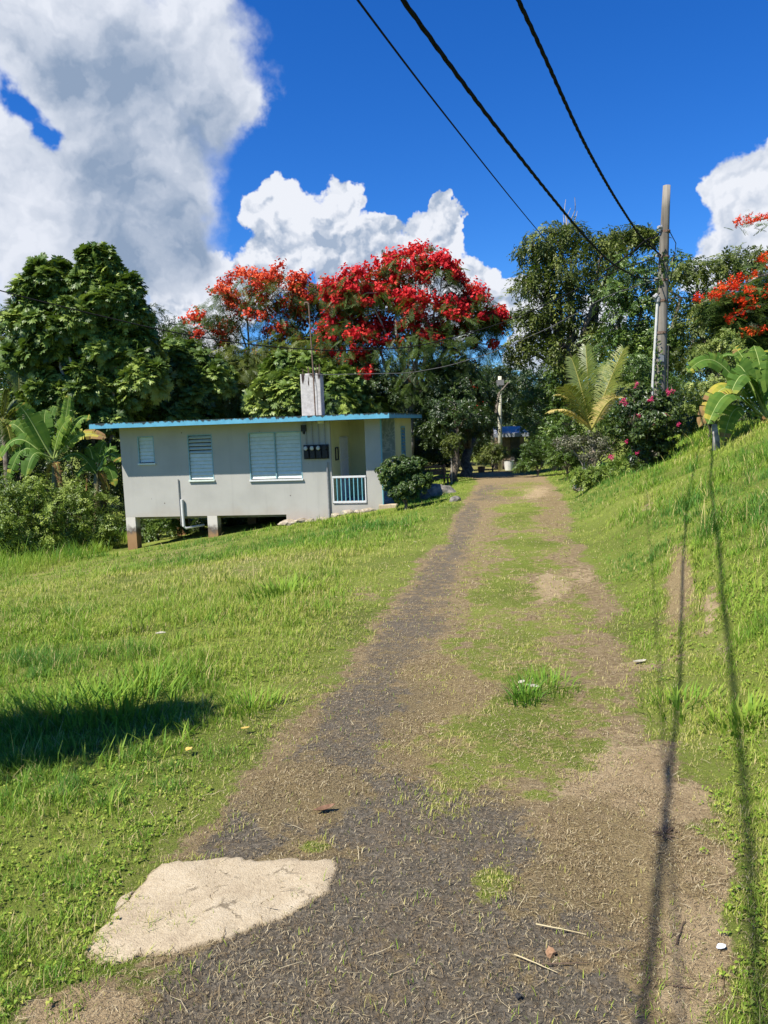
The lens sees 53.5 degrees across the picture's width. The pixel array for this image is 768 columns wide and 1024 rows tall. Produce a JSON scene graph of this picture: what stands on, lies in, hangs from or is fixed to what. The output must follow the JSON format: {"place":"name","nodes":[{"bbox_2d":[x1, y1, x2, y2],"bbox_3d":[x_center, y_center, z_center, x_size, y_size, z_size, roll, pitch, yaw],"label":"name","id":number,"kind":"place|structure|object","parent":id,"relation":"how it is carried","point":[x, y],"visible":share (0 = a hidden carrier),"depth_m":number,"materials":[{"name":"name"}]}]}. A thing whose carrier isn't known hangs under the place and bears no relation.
{"place":"outdoors","nodes":[
{"label":"outdoors","id":0,"kind":"place"},
{"bbox_2d":[0,413,767,1023],"bbox_3d":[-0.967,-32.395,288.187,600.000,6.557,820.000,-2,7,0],"label":"ground","id":1,"kind":"structure","parent":0,"point":[478,843],"depth_m":3.56,"materials":[{"name":"soil"}]},
{"bbox_2d":[0,388,36,543],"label":"palm","id":2,"kind":"object","parent":1,"relation":"on","point":[6,412],"visible":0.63,"depth_m":28.09,"materials":[{"name":"green plant"}]},
{"bbox_2d":[0,298,45,528],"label":"palm","id":3,"kind":"object","parent":1,"relation":"on","point":[15,380],"visible":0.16,"depth_m":29.64,"materials":[{"name":"green plant"}]},
{"bbox_2d":[0,304,54,522],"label":"vine covered tree","id":4,"kind":"object","parent":1,"relation":"on","point":[3,380],"visible":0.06,"depth_m":31.40,"materials":[{"name":"green plant"}]},
{"bbox_2d":[0,466,80,554],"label":"shrub","id":5,"kind":"object","parent":1,"relation":"on","point":[11,522],"visible":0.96,"depth_m":25.72,"materials":[{"name":"green plant"}]},
{"bbox_2d":[0,374,81,514],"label":"backdrop tree","id":6,"kind":"object","parent":1,"relation":"on","point":[44,463],"visible":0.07,"depth_m":44.00,"materials":[{"name":"green plant"}]},
{"bbox_2d":[0,395,105,547],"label":"banana plant","id":7,"kind":"object","parent":1,"relation":"on","point":[35,439],"visible":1,"depth_m":27.28,"materials":[{"name":"green plant"}]},
{"bbox_2d":[0,417,125,535],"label":"shrub","id":8,"kind":"object","parent":1,"relation":"on","point":[83,444],"visible":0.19,"depth_m":30.72,"materials":[{"name":"green plant"}]},
{"bbox_2d":[0,666,137,737],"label":"grass tussock","id":9,"kind":"object","parent":1,"relation":"on","point":[20,703],"depth_m":4.85,"materials":[{"name":"plant"}]},
{"bbox_2d":[45,476,125,550],"bbox_3d":[-10.326,0.207,26.337,2.729,2.932,1.936,-2,7,0],"label":"shrub","id":10,"kind":"object","parent":1,"relation":"on","point":[86,509],"visible":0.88,"depth_m":26.12,"materials":[{"name":"green plant"}]},
{"bbox_2d":[0,241,177,528],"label":"breadfruit tree","id":11,"kind":"object","parent":1,"relation":"on","point":[98,369],"visible":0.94,"depth_m":29.38,"materials":[{"name":"green plant"}]},
{"bbox_2d":[75,439,120,526],"bbox_3d":[-10.322,-0.622,28.051,1.843,4.081,0.866,-1,7,8],"label":"banana plant","id":12,"kind":"object","parent":1,"relation":"on","point":[100,455],"visible":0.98,"depth_m":27.91,"materials":[{"name":"green plant"}]},
{"bbox_2d":[73,437,124,508],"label":"backdrop tree","id":13,"kind":"object","parent":1,"relation":"on","point":[119,479],"depth_m":45.92,"materials":[{"name":"green plant"}]},
{"bbox_2d":[21,661,194,732],"bbox_3d":[-1.765,1.167,4.874,1.128,0.284,1.082,-2,7,0],"label":"grass tussock","id":14,"kind":"object","parent":1,"relation":"on","point":[128,704],"depth_m":4.88,"materials":[{"name":"plant"}]},
{"bbox_2d":[114,891,132,911],"bbox_3d":[-0.934,1.416,2.739,0.040,0.059,0.119,-2,7,0],"label":"concrete fragment","id":15,"kind":"object","parent":1,"relation":"on","point":[120,903],"visible":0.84,"depth_m":2.73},
{"bbox_2d":[92,650,194,698],"bbox_3d":[-1.655,1.139,5.339,0.786,0.251,0.806,-2,7,0],"label":"grass tussock","id":16,"kind":"object","parent":1,"relation":"on","point":[138,668],"depth_m":5.42,"materials":[{"name":"plant"}]},
{"bbox_2d":[79,846,223,969],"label":"edge grass","id":17,"kind":"structure","parent":1,"relation":"on","point":[197,857],"depth_m":2.75,"materials":[{"name":"plant"}]},
{"bbox_2d":[119,511,193,542],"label":"shrub","id":18,"kind":"object","parent":1,"relation":"on","point":[148,534],"visible":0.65,"depth_m":27.48,"materials":[{"name":"green plant"}]},
{"bbox_2d":[150,303,189,340],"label":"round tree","id":19,"kind":"object","parent":1,"relation":"on","point":[163,327],"visible":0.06,"depth_m":41.75,"materials":[{"name":"green plant"}]},
{"bbox_2d":[138,335,238,523],"bbox_3d":[-9.595,-3.465,34.166,6.498,8.796,4.066,0,7,15],"label":"breadfruit tree","id":20,"kind":"object","parent":1,"relation":"on","point":[203,380],"visible":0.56,"depth_m":32.83,"materials":[{"name":"green plant"}]},
{"bbox_2d":[84,857,338,965],"bbox_3d":[-0.572,1.408,2.705,0.805,0.085,0.630,-2,7,0],"label":"concrete patch","id":21,"kind":"object","parent":1,"relation":"on","point":[236,894],"visible":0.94,"depth_m":2.70,"materials":[{"name":"concrete"}]},
{"bbox_2d":[189,517,275,532],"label":"shrub","id":22,"kind":"object","parent":1,"relation":"on","point":[231,521],"visible":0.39,"depth_m":29.49,"materials":[{"name":"green plant"}]},
{"bbox_2d":[215,362,258,418],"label":"feathery tree","id":23,"kind":"object","parent":1,"relation":"on","point":[229,412],"visible":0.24,"depth_m":34.56,"materials":[{"name":"green plant"}]},
{"bbox_2d":[56,361,419,440],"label":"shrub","id":24,"kind":"object","parent":1,"relation":"on","point":[402,409],"depth_m":40.84,"materials":[{"name":"green plant"}]},
{"bbox_2d":[207,678,291,720],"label":"grass tussock","id":25,"kind":"object","parent":1,"relation":"on","point":[249,706],"depth_m":4.79,"materials":[{"name":"plant"}]},
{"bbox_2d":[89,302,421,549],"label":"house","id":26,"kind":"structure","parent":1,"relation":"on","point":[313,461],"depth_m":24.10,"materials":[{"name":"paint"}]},
{"bbox_2d":[137,436,155,464],"bbox_3d":[-7.623,-1.977,24.479,0.594,0.910,0.203,-1,7,9],"label":"window","id":27,"kind":"structure","parent":26,"relation":"in","point":[146,455],"depth_m":24.47,"materials":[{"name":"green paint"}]},
{"bbox_2d":[187,434,214,481],"bbox_3d":[-5.815,-1.721,24.233,0.862,1.490,0.203,-1,7,9],"label":"window","id":28,"kind":"structure","parent":26,"relation":"in","point":[200,451],"depth_m":24.24,"materials":[{"name":"green paint"}]},
{"bbox_2d":[248,431,303,481],"bbox_3d":[-3.391,-1.745,23.859,1.744,1.530,0.203,-1,7,9],"label":"window","id":29,"kind":"structure","parent":26,"relation":"in","point":[273,456],"depth_m":23.86,"materials":[{"name":"white metal"}]},
{"bbox_2d":[339,436,348,500],"bbox_3d":[-1.298,-1.474,25.459,0.081,2.090,1.100,-1,7,9],"label":"door","id":30,"kind":"structure","parent":26,"relation":"in","point":[343,441],"depth_m":25.28,"materials":[{"name":"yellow wood"}]},
{"bbox_2d":[401,426,405,473],"bbox_3d":[0.699,-2.328,28.463,0.098,1.740,1.100,-1,7,9],"label":"window","id":31,"kind":"structure","parent":26,"relation":"in","point":[402,450],"depth_m":28.50,"materials":[{"name":"glass"}]},
{"bbox_2d":[163,256,357,388],"bbox_3d":[-5.780,-6.291,38.759,10.754,12.676,5.195,-2,7,0],"label":"flame tree","id":32,"kind":"object","parent":1,"relation":"on","point":[296,296],"visible":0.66,"depth_m":37.46,"materials":[{"name":"red plant"}]},
{"bbox_2d":[210,333,333,418],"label":"feathery tree","id":33,"kind":"object","parent":1,"relation":"on","point":[252,357],"visible":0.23,"depth_m":36.26,"materials":[{"name":"green plant"}]},
{"bbox_2d":[237,571,327,601],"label":"grass tussock","id":34,"kind":"object","parent":1,"relation":"on","point":[293,585],"depth_m":9.01,"materials":[{"name":"plant"}]},
{"bbox_2d":[277,519,293,525],"bbox_3d":[-3.013,0.330,23.857,0.689,0.232,0.429,-6,8,-30],"label":"rubble stone","id":35,"kind":"object","parent":1,"relation":"on","point":[284,522],"visible":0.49,"depth_m":23.66,"materials":[{"name":"stone"}]},
{"bbox_2d":[294,518,306,522],"bbox_3d":[-2.581,0.275,23.765,0.556,0.186,0.316,-9,9,-44],"label":"rubble stone","id":36,"kind":"object","parent":1,"relation":"on","point":[300,520],"visible":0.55,"depth_m":23.61,"materials":[{"name":"stone"}]},
{"bbox_2d":[237,345,389,417],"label":"breadfruit tree","id":37,"kind":"object","parent":1,"relation":"on","point":[274,389],"visible":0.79,"depth_m":33.15,"materials":[{"name":"green plant"}]},
{"bbox_2d":[314,803,334,810],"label":"dry leaf","id":38,"kind":"object","parent":1,"relation":"on","point":[325,807],"visible":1,"depth_m":3.38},
{"bbox_2d":[342,510,352,514],"bbox_3d":[-1.077,0.011,23.454,0.419,0.165,0.411,-5,7,-26],"label":"rubble stone","id":39,"kind":"object","parent":1,"relation":"on","point":[348,511],"visible":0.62,"depth_m":23.32,"materials":[{"name":"stone"}]},
{"bbox_2d":[302,342,404,412],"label":"feathery tree","id":40,"kind":"object","parent":1,"relation":"on","point":[335,362],"visible":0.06,"depth_m":35.62,"materials":[{"name":"green plant"}]},
{"bbox_2d":[361,507,376,512],"bbox_3d":[-0.469,-0.057,23.266,0.516,0.152,0.277,-3,7,-11],"label":"rubble stone","id":41,"kind":"object","parent":1,"relation":"on","point":[369,509],"visible":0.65,"depth_m":23.16,"materials":[{"name":"stone"}]},
{"bbox_2d":[0,413,767,1023],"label":"grass","id":42,"kind":"structure","parent":1,"relation":"on","point":[158,651],"depth_m":6.23,"materials":[{"name":"plant"}]},
{"bbox_2d":[0,492,767,1023],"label":"dry clippings","id":43,"kind":"object","parent":1,"relation":"on","point":[542,860],"visible":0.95,"depth_m":2.94,"materials":[{"name":"plant"}]},
{"bbox_2d":[379,503,397,508],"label":"concrete block","id":44,"kind":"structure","parent":1,"relation":"on","point":[385,506],"depth_m":23.44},
{"bbox_2d":[374,454,433,509],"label":"round bush","id":45,"kind":"object","parent":1,"relation":"on","point":[409,483],"visible":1,"depth_m":21.55,"materials":[{"name":"green plant"}]},
{"bbox_2d":[305,238,517,454],"bbox_3d":[1.268,-6.463,34.287,9.742,11.359,4.967,-2,7,0],"label":"flame tree","id":46,"kind":"object","parent":1,"relation":"on","point":[352,296],"visible":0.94,"depth_m":33.73,"materials":[{"name":"red plant"}]},
{"bbox_2d":[419,483,443,498],"bbox_3d":[1.704,-0.690,25.847,1.114,0.567,0.955,-7,8,-35],"label":"boulder","id":47,"kind":"object","parent":1,"relation":"on","point":[435,488],"visible":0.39,"depth_m":25.50,"materials":[{"name":"stone"}]},
{"bbox_2d":[413,432,460,471],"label":"shrub","id":48,"kind":"object","parent":1,"relation":"on","point":[428,455],"visible":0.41,"depth_m":36.77,"materials":[{"name":"green plant"}]},
{"bbox_2d":[357,353,518,471],"bbox_3d":[4.386,-4.804,37.952,6.682,6.329,14.630,3,9,39],"label":"tree","id":49,"kind":"object","parent":1,"relation":"on","point":[398,400],"visible":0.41,"depth_m":34.11,"materials":[{"name":"green plant"}]},
{"bbox_2d":[441,485,455,492],"bbox_3d":[2.067,-0.725,25.846,0.803,0.370,0.603,-2,7,4],"label":"boulder","id":50,"kind":"object","parent":1,"relation":"on","point":[447,488],"visible":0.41,"depth_m":25.62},
{"bbox_2d":[438,432,461,484],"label":"sapling","id":51,"kind":"object","parent":1,"relation":"on","point":[448,451],"visible":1,"depth_m":31.35,"materials":[{"name":"green plant"}]},
{"bbox_2d":[415,428,494,459],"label":"shrub","id":52,"kind":"object","parent":1,"relation":"on","point":[476,447],"visible":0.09,"depth_m":42.76,"materials":[{"name":"green plant"}]},
{"bbox_2d":[449,496,460,501],"bbox_3d":[2.009,-0.362,21.441,0.317,0.178,0.383,0,7,16],"label":"boulder","id":53,"kind":"object","parent":1,"relation":"on","point":[455,498],"visible":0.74,"depth_m":21.30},
{"bbox_2d":[413,402,496,461],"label":"shade tree","id":54,"kind":"object","parent":1,"relation":"on","point":[445,454],"depth_m":50.15,"materials":[{"name":"green plant"}]},
{"bbox_2d":[417,387,495,481],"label":"roadside tree","id":55,"kind":"object","parent":1,"relation":"on","point":[467,413],"visible":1,"depth_m":32.32,"materials":[{"name":"green plant"}]},
{"bbox_2d":[410,360,520,476],"bbox_3d":[4.497,-4.662,38.963,4.352,6.194,13.339,0,7,15],"label":"shade tree","id":56,"kind":"object","parent":1,"relation":"on","point":[495,395],"visible":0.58,"depth_m":34.18,"materials":[{"name":"green plant"}]},
{"bbox_2d":[478,467,484,472],"bbox_3d":[5.119,-2.223,40.036,0.424,0.300,0.424,-2,7,0],"label":"bucket","id":57,"kind":"object","parent":1,"relation":"on","point":[481,469],"visible":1,"depth_m":39.90,"materials":[{"name":"plastic"}]},
{"bbox_2d":[475,441,509,471],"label":"shrub","id":58,"kind":"object","parent":1,"relation":"on","point":[494,458],"visible":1,"depth_m":40.79,"materials":[{"name":"green plant"}]},
{"bbox_2d":[496,376,503,470],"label":"utility pole","id":59,"kind":"object","parent":1,"relation":"on","point":[500,381],"visible":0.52,"depth_m":42.11,"materials":[{"name":"concrete"}]},
{"bbox_2d":[504,460,513,469],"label":"bucket","id":60,"kind":"object","parent":1,"relation":"on","point":[508,464],"visible":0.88,"depth_m":42.32,"materials":[{"name":"white plastic"}]},
{"bbox_2d":[491,426,529,468],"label":"shelter","id":61,"kind":"object","parent":1,"relation":"on","point":[511,437],"visible":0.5,"depth_m":43.76,"materials":[{"name":"metal"}]},
{"bbox_2d":[510,437,519,466],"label":"door","id":62,"kind":"structure","parent":61,"relation":"in","point":[514,441],"depth_m":43.75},
{"bbox_2d":[476,364,551,428],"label":"tree","id":63,"kind":"object","parent":1,"relation":"on","point":[522,387],"visible":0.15,"depth_m":55.94,"materials":[{"name":"green plant"}]},
{"bbox_2d":[477,411,558,461],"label":"shrub","id":64,"kind":"object","parent":1,"relation":"on","point":[532,437],"visible":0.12,"depth_m":46.38,"materials":[{"name":"green plant"}]},
{"bbox_2d":[515,992,520,998],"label":"stone","id":65,"kind":"object","parent":1,"relation":"on","point":[517,995],"visible":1,"depth_m":2.21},
{"bbox_2d":[509,441,530,471],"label":"shrub","id":66,"kind":"object","parent":1,"relation":"on","point":[516,451],"visible":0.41,"depth_m":38.94,"materials":[{"name":"green plant"}]},
{"bbox_2d":[491,674,558,706],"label":"grass tussock","id":67,"kind":"object","parent":1,"relation":"on","point":[521,698],"depth_m":4.70,"materials":[{"name":"plant"}]},
{"bbox_2d":[514,954,557,972],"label":"twig","id":68,"kind":"object","parent":1,"relation":"on","point":[532,961],"visible":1,"depth_m":2.37,"materials":[{"name":"wood"}]},
{"bbox_2d":[512,431,562,476],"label":"shrub","id":69,"kind":"object","parent":1,"relation":"on","point":[534,453],"visible":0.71,"depth_m":32.85,"materials":[{"name":"green plant"}]},
{"bbox_2d":[503,664,581,698],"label":"grass tussock","id":70,"kind":"object","parent":1,"relation":"on","point":[544,674],"depth_m":5.00,"materials":[{"name":"plant"}]},
{"bbox_2d":[545,946,556,958],"bbox_3d":[0.525,1.383,2.400,0.035,0.026,0.034,-6,8,-31],"label":"stone","id":71,"kind":"object","parent":1,"relation":"on","point":[551,952],"visible":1,"depth_m":2.39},
{"bbox_2d":[510,358,599,471],"bbox_3d":[8.344,-4.708,36.692,4.537,6.124,3.325,-2,7,0],"label":"vine mound","id":72,"kind":"object","parent":1,"relation":"on","point":[548,392],"visible":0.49,"depth_m":36.22,"materials":[{"name":"green plant"}]},
{"bbox_2d":[536,923,585,934],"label":"twig","id":73,"kind":"object","parent":1,"relation":"on","point":[557,928],"visible":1,"depth_m":2.51,"materials":[{"name":"wood"}]},
{"bbox_2d":[542,433,586,478],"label":"shrub","id":74,"kind":"object","parent":1,"relation":"on","point":[566,457],"visible":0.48,"depth_m":28.82,"materials":[{"name":"green plant"}]},
{"bbox_2d":[541,962,587,964],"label":"twig","id":75,"kind":"object","parent":1,"relation":"on","point":[562,963],"visible":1,"depth_m":2.34,"materials":[{"name":"wood"}]},
{"bbox_2d":[497,216,670,470],"bbox_3d":[9.456,-7.747,36.383,8.348,12.256,4.307,-2,7,0],"label":"tree","id":76,"kind":"object","parent":1,"relation":"on","point":[547,278],"visible":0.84,"depth_m":35.60,"materials":[{"name":"green plant"}]},
{"bbox_2d":[563,197,576,237],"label":"dead branch","id":77,"kind":"object","parent":76,"relation":"attached to","point":[571,217],"visible":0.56,"depth_m":35.78,"materials":[{"name":"wood"}]},
{"bbox_2d":[551,430,616,490],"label":"twiggy shrub","id":78,"kind":"object","parent":1,"relation":"on","point":[574,445],"visible":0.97,"depth_m":20.33,"materials":[{"name":"green plant"}]},
{"bbox_2d":[545,341,646,471],"bbox_3d":[6.232,-2.934,22.522,2.088,4.213,3.263,3,9,39],"label":"coconut palm","id":79,"kind":"object","parent":1,"relation":"on","point":[590,406],"visible":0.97,"depth_m":22.25,"materials":[{"name":"plant"}]},
{"bbox_2d":[565,453,640,492],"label":"ground cover","id":80,"kind":"object","parent":1,"relation":"on","point":[583,479],"visible":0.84,"depth_m":19.22,"materials":[{"name":"green plant"}]},
{"bbox_2d":[539,400,668,463],"bbox_3d":[7.875,-2.699,27.350,4.724,3.290,2.397,-2,7,0],"label":"shrub","id":81,"kind":"object","parent":1,"relation":"on","point":[556,427],"visible":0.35,"depth_m":27.18,"materials":[{"name":"green plant"}]},
{"bbox_2d":[578,246,702,400],"bbox_3d":[10.531,-5.940,30.686,5.415,9.270,4.287,-2,7,0],"label":"leafy tree","id":82,"kind":"object","parent":1,"relation":"on","point":[624,336],"visible":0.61,"depth_m":30.01,"materials":[{"name":"green plant"}]},
{"bbox_2d":[593,345,692,451],"bbox_3d":[8.719,-3.573,26.391,4.229,4.405,2.377,-3,7,-12],"label":"vine mound","id":83,"kind":"object","parent":1,"relation":"on","point":[626,377],"visible":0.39,"depth_m":26.03,"materials":[{"name":"green plant"}]},
{"bbox_2d":[604,381,689,470],"bbox_3d":[6.165,-1.870,17.797,2.078,2.367,1.507,-2,7,0],"label":"flowering bush","id":84,"kind":"object","parent":1,"relation":"on","point":[644,438],"visible":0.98,"depth_m":17.74,"materials":[{"name":"green plant"}]},
{"bbox_2d":[608,312,704,437],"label":"backdrop tree","id":85,"kind":"object","parent":1,"relation":"on","point":[689,376],"visible":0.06,"depth_m":48.20,"materials":[{"name":"green plant"}]},
{"bbox_2d":[651,185,675,457],"bbox_3d":[7.108,-4.677,19.566,0.699,7.140,0.441,1,7,24],"label":"utility pole","id":86,"kind":"object","parent":1,"relation":"on","point":[660,364],"visible":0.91,"depth_m":19.44,"materials":[{"name":"concrete"}]},
{"bbox_2d":[0,257,654,350],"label":"service cable","id":87,"kind":"object","parent":86,"relation":"attached to","point":[318,349],"visible":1,"depth_m":17.90,"materials":[{"name":"rubber"}]},
{"bbox_2d":[357,0,589,292],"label":"power cable","id":88,"kind":"object","parent":86,"relation":"attached to","point":[392,46],"visible":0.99,"depth_m":5.25,"materials":[{"name":"rubber"}]},
{"bbox_2d":[317,278,661,374],"bbox_3d":[2.494,-4.961,21.030,9.726,2.014,0.023,0,7,19],"label":"service cable","id":89,"kind":"object","parent":86,"relation":"attached to","point":[496,350],"visible":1,"depth_m":20.87,"materials":[{"name":"rubber"}]},
{"bbox_2d":[400,0,658,279],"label":"power cable","id":90,"kind":"object","parent":86,"relation":"attached to","point":[422,27],"visible":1,"depth_m":5.19,"materials":[{"name":"rubber"}]},
{"bbox_2d":[516,0,660,255],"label":"power cable","id":91,"kind":"object","parent":86,"relation":"attached to","point":[537,40],"visible":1,"depth_m":8.02,"materials":[{"name":"rubber"}]},
{"bbox_2d":[603,231,659,271],"bbox_3d":[6.042,-6.437,18.933,1.772,1.068,0.426,-5,7,-23],"label":"jumper cable","id":92,"kind":"object","parent":86,"relation":"hanging from","point":[631,252],"visible":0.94,"depth_m":19.05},
{"bbox_2d":[650,824,678,840],"bbox_3d":[1.140,1.292,3.073,0.118,0.024,0.093,-6,8,-32],"label":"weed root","id":93,"kind":"object","parent":1,"relation":"on","point":[668,830],"visible":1,"depth_m":3.08,"materials":[{"name":"brown plant"}]},
{"bbox_2d":[676,920,685,943],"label":"twig","id":94,"kind":"object","parent":1,"relation":"on","point":[677,938],"visible":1,"depth_m":2.47,"materials":[{"name":"wood"}]},
{"bbox_2d":[627,678,739,726],"bbox_3d":[1.708,1.075,4.375,0.593,0.187,0.531,-7,8,-35],"label":"grass tussock","id":95,"kind":"object","parent":1,"relation":"on","point":[676,701],"depth_m":4.44,"materials":[{"name":"plant"}]},
{"bbox_2d":[673,984,703,989],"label":"twig","id":96,"kind":"object","parent":1,"relation":"on","point":[674,985],"visible":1,"depth_m":2.23,"materials":[{"name":"wood"}]},
{"bbox_2d":[680,373,745,437],"bbox_3d":[7.525,-2.223,17.327,1.555,1.853,1.012,-2,7,0],"label":"shrub","id":97,"kind":"object","parent":1,"relation":"on","point":[694,387],"visible":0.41,"depth_m":17.27,"materials":[{"name":"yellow plant"}]},
{"bbox_2d":[712,424,719,450],"bbox_3d":[6.757,-1.429,15.472,0.172,0.718,0.188,-2,7,0],"label":"post","id":98,"kind":"object","parent":1,"relation":"on","point":[715,437],"visible":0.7,"depth_m":15.43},
{"bbox_2d":[665,381,767,437],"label":"shrub","id":99,"kind":"object","parent":1,"relation":"on","point":[691,423],"visible":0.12,"depth_m":21.18,"materials":[{"name":"green plant"}]},
{"bbox_2d":[666,242,767,391],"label":"leafy tree","id":100,"kind":"object","parent":1,"relation":"on","point":[720,268],"visible":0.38,"depth_m":27.98,"materials":[{"name":"green plant"}]},
{"bbox_2d":[669,209,767,391],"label":"flame tree","id":101,"kind":"object","parent":1,"relation":"on","point":[745,314],"visible":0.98,"depth_m":20.01,"materials":[{"name":"red plant"}]},
{"bbox_2d":[716,943,725,948],"bbox_3d":[1.062,1.370,2.398,0.037,0.011,0.024,-5,7,-23],"label":"paper scrap","id":102,"kind":"object","parent":1,"relation":"on","point":[719,946],"visible":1,"depth_m":2.40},
{"bbox_2d":[685,327,759,379],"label":"shrub","id":103,"kind":"object","parent":1,"relation":"on","point":[719,345],"visible":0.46,"depth_m":18.66,"materials":[{"name":"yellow plant"}]},
{"bbox_2d":[686,345,767,441],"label":"banana plant","id":104,"kind":"object","parent":1,"relation":"on","point":[752,377],"visible":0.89,"depth_m":15.57,"materials":[{"name":"green plant"}]},
{"bbox_2d":[688,686,767,739],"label":"grass tussock","id":105,"kind":"object","parent":1,"relation":"on","point":[739,716],"depth_m":3.99,"materials":[{"name":"plant"}]},
{"bbox_2d":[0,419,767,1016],"bbox_3d":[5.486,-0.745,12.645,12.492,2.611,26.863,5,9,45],"label":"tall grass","id":106,"kind":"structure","parent":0,"point":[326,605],"depth_m":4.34,"materials":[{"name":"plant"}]},
{"bbox_2d":[0,0,767,436],"label":"sky","id":107,"kind":"structure","parent":0,"point":[197,140],"materials":[{"name":"blue"}]},
{"bbox_2d":[424,464,450,484],"bbox_3d":[1.972,-1.425,31.084,1.400,0.980,0.500,-4,7,-17],"label":"bench","id":108,"kind":"object","parent":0,"point":[436,472],"visible":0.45,"depth_m":31.33,"materials":[{"name":"brown wood"}]}
]}

